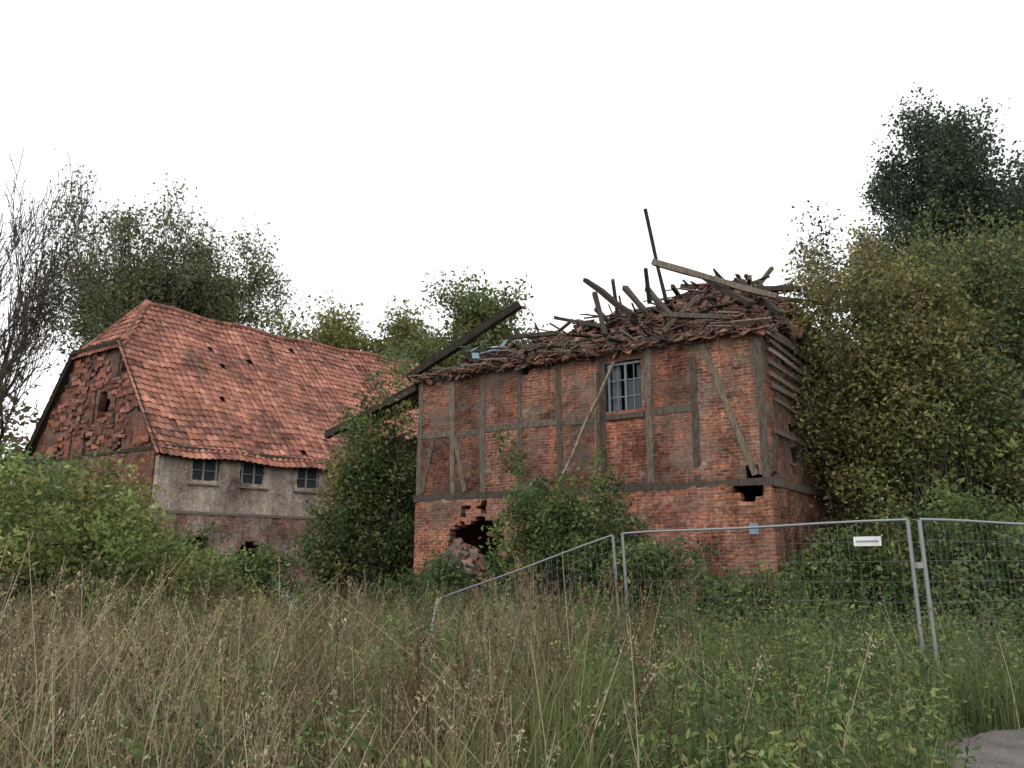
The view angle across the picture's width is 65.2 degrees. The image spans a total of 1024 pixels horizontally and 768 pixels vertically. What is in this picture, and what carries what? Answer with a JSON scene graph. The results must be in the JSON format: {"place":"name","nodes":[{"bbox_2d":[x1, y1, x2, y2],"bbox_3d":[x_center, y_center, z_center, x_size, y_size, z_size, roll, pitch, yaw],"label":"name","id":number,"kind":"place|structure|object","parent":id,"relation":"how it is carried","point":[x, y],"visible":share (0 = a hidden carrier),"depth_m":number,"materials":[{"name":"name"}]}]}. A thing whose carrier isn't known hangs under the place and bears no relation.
{"place":"outdoors","nodes":[
{"label":"outdoors","id":0,"kind":"place"},
{"bbox_2d":[0,0,1023,517],"label":"sky","id":1,"kind":"structure","parent":0,"point":[381,143],"materials":[{"name":"white"}]},
{"bbox_2d":[0,531,1023,767],"bbox_3d":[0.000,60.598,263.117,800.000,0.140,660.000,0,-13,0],"label":"ground","id":2,"kind":"structure","parent":0,"point":[972,735],"depth_m":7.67,"materials":[{"name":"green plant"}]},
{"bbox_2d":[0,148,116,440],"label":"bare tree","id":3,"kind":"object","parent":2,"relation":"on","point":[27,321],"visible":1,"depth_m":37.10,"materials":[{"name":"brown plant"}]},
{"bbox_2d":[0,442,130,596],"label":"shrub","id":4,"kind":"object","parent":2,"relation":"on","point":[28,460],"visible":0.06,"depth_m":18.29,"materials":[{"name":"green plant"}]},
{"bbox_2d":[7,164,219,386],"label":"deciduous tree","id":5,"kind":"object","parent":2,"relation":"on","point":[126,287],"visible":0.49,"depth_m":45.74,"materials":[{"name":"green plant"}]},
{"bbox_2d":[0,446,281,638],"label":"shrub","id":6,"kind":"object","parent":2,"relation":"on","point":[119,524],"visible":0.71,"depth_m":14.12,"materials":[{"name":"green plant"}]},
{"bbox_2d":[158,544,248,608],"bbox_3d":[-7.827,5.055,19.899,3.559,2.138,2.898,0,-13,0],"label":"shrub","id":7,"kind":"object","parent":2,"relation":"on","point":[214,555],"visible":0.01,"depth_m":19.97,"materials":[{"name":"green plant"}]},
{"bbox_2d":[18,300,419,598],"bbox_3d":[-10.426,3.523,35.270,9.685,12.222,17.606,-12,-17,42],"label":"brick farmhouse","id":8,"kind":"object","parent":2,"relation":"on","point":[224,426],"visible":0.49,"depth_m":30.56,"materials":[{"name":"red brick"}]},
{"bbox_2d":[154,443,341,519],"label":"window frames","id":9,"kind":"structure","parent":8,"relation":"in","point":[179,446],"depth_m":29.34,"materials":[{"name":"grey wood"}]},
{"bbox_2d":[192,460,362,492],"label":"window panes","id":10,"kind":"structure","parent":8,"relation":"in","point":[197,464],"depth_m":29.65,"materials":[{"name":"clear glass"}]},
{"bbox_2d":[146,173,309,335],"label":"deciduous tree","id":11,"kind":"object","parent":2,"relation":"on","point":[222,299],"visible":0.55,"depth_m":48.91,"materials":[{"name":"green plant"}]},
{"bbox_2d":[198,538,339,621],"bbox_3d":[-5.370,4.410,17.126,3.285,2.200,2.893,-10,-16,39],"label":"shrub","id":12,"kind":"object","parent":2,"relation":"on","point":[262,568],"visible":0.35,"depth_m":16.76,"materials":[{"name":"green plant"}]},
{"bbox_2d":[252,573,304,609],"bbox_3d":[-6.600,5.620,21.081,2.200,1.295,1.320,0,-13,0],"label":"crumpled tarpaulin","id":13,"kind":"object","parent":2,"relation":"on","point":[286,592],"visible":0.03,"depth_m":20.97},
{"bbox_2d":[245,288,393,355],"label":"deciduous tree","id":14,"kind":"object","parent":2,"relation":"on","point":[336,333],"visible":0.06,"depth_m":50.35,"materials":[{"name":"green plant"}]},
{"bbox_2d":[0,559,707,767],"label":"dried mugwort","id":15,"kind":"object","parent":2,"relation":"on","point":[409,690],"visible":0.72,"depth_m":5.42,"materials":[{"name":"beige plant"}]},
{"bbox_2d":[287,345,423,619],"bbox_3d":[-4.056,2.723,23.909,4.816,8.458,4.360,0,-13,0],"label":"hop vine thicket","id":16,"kind":"object","parent":2,"relation":"on","point":[363,542],"visible":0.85,"depth_m":22.93,"materials":[{"name":"green plant"}]},
{"bbox_2d":[361,294,448,353],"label":"deciduous tree","id":17,"kind":"object","parent":2,"relation":"on","point":[406,324],"visible":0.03,"depth_m":53.10,"materials":[{"name":"green plant"}]},
{"bbox_2d":[375,549,489,620],"bbox_3d":[-1.895,4.967,19.203,2.882,1.988,2.588,0,-13,0],"label":"shrub","id":18,"kind":"object","parent":2,"relation":"on","point":[452,570],"visible":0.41,"depth_m":18.98,"materials":[{"name":"green plant"}]},
{"bbox_2d":[394,537,501,627],"bbox_3d":[-0.811,5.052,20.089,5.576,2.363,4.473,-2,-13,7],"label":"brick rubble pile","id":19,"kind":"object","parent":2,"relation":"on","point":[475,559],"visible":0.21,"depth_m":19.83,"materials":[{"name":"brick"}]},
{"bbox_2d":[0,354,915,585],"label":"distant woodland","id":20,"kind":"object","parent":2,"relation":"on","point":[11,436],"visible":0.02,"depth_m":47.81,"materials":[{"name":"green plant"}]},
{"bbox_2d":[368,266,548,372],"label":"deciduous tree","id":21,"kind":"object","parent":2,"relation":"on","point":[474,311],"visible":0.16,"depth_m":45.72,"materials":[{"name":"green plant"}]},
{"bbox_2d":[0,574,1023,767],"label":"nettle patch","id":22,"kind":"object","parent":2,"relation":"on","point":[914,723],"visible":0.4,"depth_m":6.67,"materials":[{"name":"green plant"}]},
{"bbox_2d":[426,534,622,661],"bbox_3d":[0.012,3.277,11.601,3.690,2.110,1.170,-8,-15,32],"label":"mobile fence panel","id":23,"kind":"object","parent":2,"relation":"on","point":[586,544],"visible":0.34,"depth_m":11.47,"materials":[{"name":"metal"}]},
{"bbox_2d":[476,428,670,624],"bbox_3d":[1.345,3.138,17.435,4.358,4.777,3.149,0,-13,0],"label":"shrub","id":24,"kind":"object","parent":2,"relation":"on","point":[570,516],"visible":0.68,"depth_m":16.99,"materials":[{"name":"green plant"}]},
{"bbox_2d":[324,208,880,625],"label":"ruined brick barn","id":25,"kind":"structure","parent":2,"relation":"on","point":[678,403],"depth_m":19.30,"materials":[{"name":"red brick"}]},
{"bbox_2d":[607,360,642,411],"bbox_3d":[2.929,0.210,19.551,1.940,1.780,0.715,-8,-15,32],"label":"window frame","id":26,"kind":"structure","parent":25,"relation":"in","point":[618,395],"depth_m":19.50,"materials":[{"name":"grey wood"}]},
{"bbox_2d":[627,379,641,409],"bbox_3d":[2.953,0.264,19.150,0.329,0.760,0.210,0,-13,0],"label":"window glass","id":27,"kind":"structure","parent":25,"relation":"in","point":[638,399],"depth_m":19.16,"materials":[{"name":"grey"}]},
{"bbox_2d":[188,590,1022,652],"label":"rough grass","id":28,"kind":"structure","parent":2,"relation":"on","point":[622,620],"depth_m":14.62,"materials":[{"name":"green plant"}]},
{"bbox_2d":[579,535,730,624],"bbox_3d":[3.063,4.175,16.305,2.784,2.245,2.660,-11,-17,42],"label":"shrub","id":29,"kind":"object","parent":2,"relation":"on","point":[664,562],"visible":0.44,"depth_m":16.22,"materials":[{"name":"green plant"}]},
{"bbox_2d":[641,557,828,643],"bbox_3d":[3.936,4.024,14.460,3.527,1.744,2.641,0,-13,0],"label":"shrub","id":30,"kind":"object","parent":2,"relation":"on","point":[734,610],"visible":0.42,"depth_m":14.26,"materials":[{"name":"green plant"}]},
{"bbox_2d":[621,518,957,730],"bbox_3d":[2.888,2.700,9.431,0.720,2.056,3.961,11,-17,-40],"label":"mobile fence panel","id":31,"kind":"object","parent":2,"relation":"on","point":[915,587],"visible":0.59,"depth_m":9.09,"materials":[{"name":"metal"}]},
{"bbox_2d":[853,536,881,545],"bbox_3d":[3.798,1.681,8.555,0.008,0.100,0.300,11,-17,-40],"label":"fence sign","id":32,"kind":"object","parent":31,"relation":"attached to","point":[868,541],"visible":1,"depth_m":8.55,"materials":[{"name":"white plastic"}]},
{"bbox_2d":[914,562,933,676],"bbox_3d":[4.160,2.362,8.048,0.102,1.110,0.102,-5,-14,22],"label":"fence clamp","id":33,"kind":"object","parent":31,"relation":"attached to","point":[918,564],"visible":0.56,"depth_m":8.12,"materials":[{"name":"metal"}]},
{"bbox_2d":[766,523,947,642],"bbox_3d":[6.973,4.086,16.318,3.874,2.441,2.899,0,-13,0],"label":"shrub","id":34,"kind":"object","parent":2,"relation":"on","point":[843,558],"visible":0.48,"depth_m":16.08,"materials":[{"name":"green plant"}]},
{"bbox_2d":[780,213,1023,606],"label":"deciduous tree","id":35,"kind":"object","parent":2,"relation":"on","point":[839,372],"visible":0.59,"depth_m":18.67,"materials":[{"name":"green plant"}]},
{"bbox_2d":[788,82,1023,335],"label":"deciduous tree","id":36,"kind":"object","parent":2,"relation":"on","point":[955,153],"visible":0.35,"depth_m":28.50,"materials":[{"name":"green plant"}]},
{"bbox_2d":[817,300,1023,631],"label":"shrub","id":37,"kind":"object","parent":2,"relation":"on","point":[944,421],"visible":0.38,"depth_m":17.50,"materials":[{"name":"green plant"}]},
{"bbox_2d":[835,191,1023,590],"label":"deciduous tree","id":38,"kind":"object","parent":2,"relation":"on","point":[1006,368],"visible":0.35,"depth_m":18.81,"materials":[{"name":"green plant"}]},
{"bbox_2d":[849,469,1023,661],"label":"shrub","id":39,"kind":"object","parent":2,"relation":"on","point":[968,510],"visible":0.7,"depth_m":14.70,"materials":[{"name":"green plant"}]},
{"bbox_2d":[861,199,1023,499],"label":"deciduous tree","id":40,"kind":"object","parent":2,"relation":"on","point":[1014,247],"visible":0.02,"depth_m":20.81,"materials":[{"name":"green plant"}]},
{"bbox_2d":[917,518,1023,727],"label":"mobile fence panel","id":41,"kind":"object","parent":2,"relation":"on","point":[926,577],"visible":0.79,"depth_m":8.32,"materials":[{"name":"metal"}]},
{"bbox_2d":[938,728,1023,767],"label":"gravel lane","id":42,"kind":"structure","parent":2,"relation":"on","point":[1013,757],"depth_m":6.72,"materials":[{"name":"grey gravel"}]},
{"bbox_2d":[962,277,1023,605],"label":"shrub","id":43,"kind":"object","parent":2,"relation":"on","point":[1002,357],"visible":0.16,"depth_m":18.35,"materials":[{"name":"green plant"}]},
{"bbox_2d":[1002,141,1023,241],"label":"deciduous tree","id":44,"kind":"object","parent":2,"relation":"on","point":[1022,166],"visible":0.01,"depth_m":30.23,"materials":[{"name":"green plant"}]}
]}

